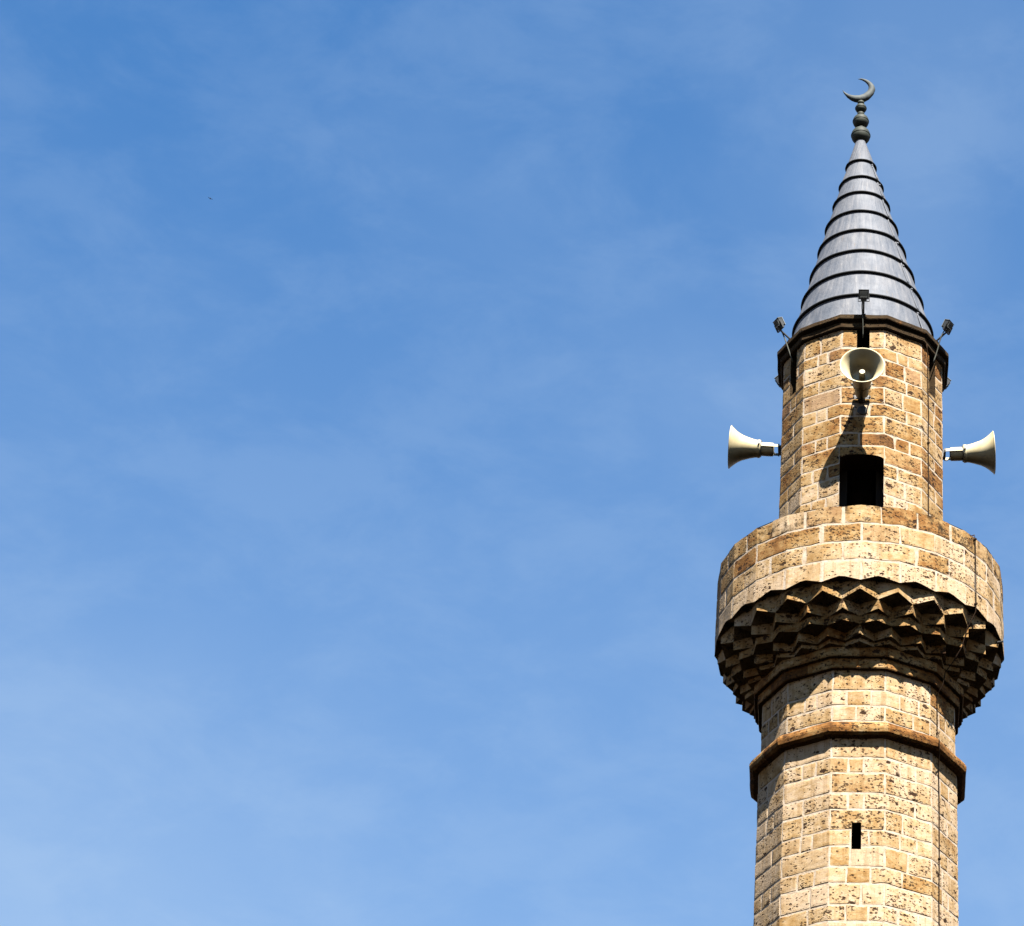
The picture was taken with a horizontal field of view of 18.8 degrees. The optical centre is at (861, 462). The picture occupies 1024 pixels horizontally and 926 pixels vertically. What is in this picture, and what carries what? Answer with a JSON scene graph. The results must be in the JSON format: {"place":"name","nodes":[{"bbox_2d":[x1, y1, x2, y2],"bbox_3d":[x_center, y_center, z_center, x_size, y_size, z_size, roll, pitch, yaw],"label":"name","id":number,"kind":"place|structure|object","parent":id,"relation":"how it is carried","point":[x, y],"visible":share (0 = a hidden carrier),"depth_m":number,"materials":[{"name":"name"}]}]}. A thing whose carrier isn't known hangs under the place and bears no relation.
{"place":"outdoors","nodes":[
{"label":"outdoors","id":0,"kind":"place"},
{"bbox_2d":[0,0,1023,925],"label":"sky","id":1,"kind":"structure","parent":0,"point":[372,507],"materials":[{"name":"blue"}]},
{"label":"ground","id":2,"kind":"structure","parent":0,"visible":0},
{"bbox_2d":[714,78,1003,925],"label":"minaret","id":3,"kind":"object","parent":2,"relation":"on","point":[846,601],"visible":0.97,"depth_m":30.62,"materials":[{"name":"stone"}]},
{"bbox_2d":[728,425,780,468],"bbox_3d":[-1.146,-0.155,33.059,0.572,0.476,0.476,4,-35,2],"label":"loudspeaker","id":4,"kind":"object","parent":3,"relation":"attached to","point":[741,447],"visible":1,"depth_m":32.96,"materials":[{"name":"beige plastic"}]},
{"bbox_2d":[774,375,780,387],"bbox_3d":[-0.854,-0.773,34.103,0.244,0.512,0.126,-18,-39,24],"label":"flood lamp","id":5,"kind":"object","parent":3,"relation":"attached to","point":[776,380],"visible":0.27,"depth_m":34.21,"materials":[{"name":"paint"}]},
{"bbox_2d":[773,317,792,361],"bbox_3d":[-0.847,-1.345,33.286,0.244,0.512,0.126,19,-39,-24],"label":"flood lamp","id":6,"kind":"object","parent":3,"relation":"attached to","point":[779,323],"visible":1,"depth_m":33.33,"materials":[{"name":"metal"}]},
{"bbox_2d":[839,348,884,402],"bbox_3d":[0.003,-0.852,32.157,0.476,0.476,0.572,1,-39,0],"label":"loudspeaker","id":7,"kind":"object","parent":3,"relation":"attached to","point":[862,369],"visible":1,"depth_m":32.07,"materials":[{"name":"beige plastic"}]},
{"bbox_2d":[858,289,869,337],"bbox_3d":[0.020,-1.619,32.878,0.126,0.512,0.244,1,-35,0],"label":"flood lamp","id":8,"kind":"object","parent":3,"relation":"attached to","point":[864,295],"visible":1,"depth_m":32.91,"materials":[{"name":"metal"}]},
{"bbox_2d":[933,319,953,363],"bbox_3d":[0.880,-1.323,33.286,0.244,0.512,0.126,-18,-39,24],"label":"flood lamp","id":9,"kind":"object","parent":3,"relation":"attached to","point":[947,325],"visible":1,"depth_m":33.32,"materials":[{"name":"metal"}]},
{"bbox_2d":[926,344,977,925],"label":"lightning cable","id":10,"kind":"object","parent":3,"relation":"attached to","point":[976,604],"visible":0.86,"depth_m":30.65,"materials":[{"name":"metal"}]},
{"bbox_2d":[942,431,995,474],"bbox_3d":[1.149,-0.101,33.042,0.572,0.476,0.476,-2,-35,-2],"label":"loudspeaker","id":11,"kind":"object","parent":3,"relation":"attached to","point":[982,452],"visible":1,"depth_m":32.95,"materials":[{"name":"beige plastic"}]}
]}

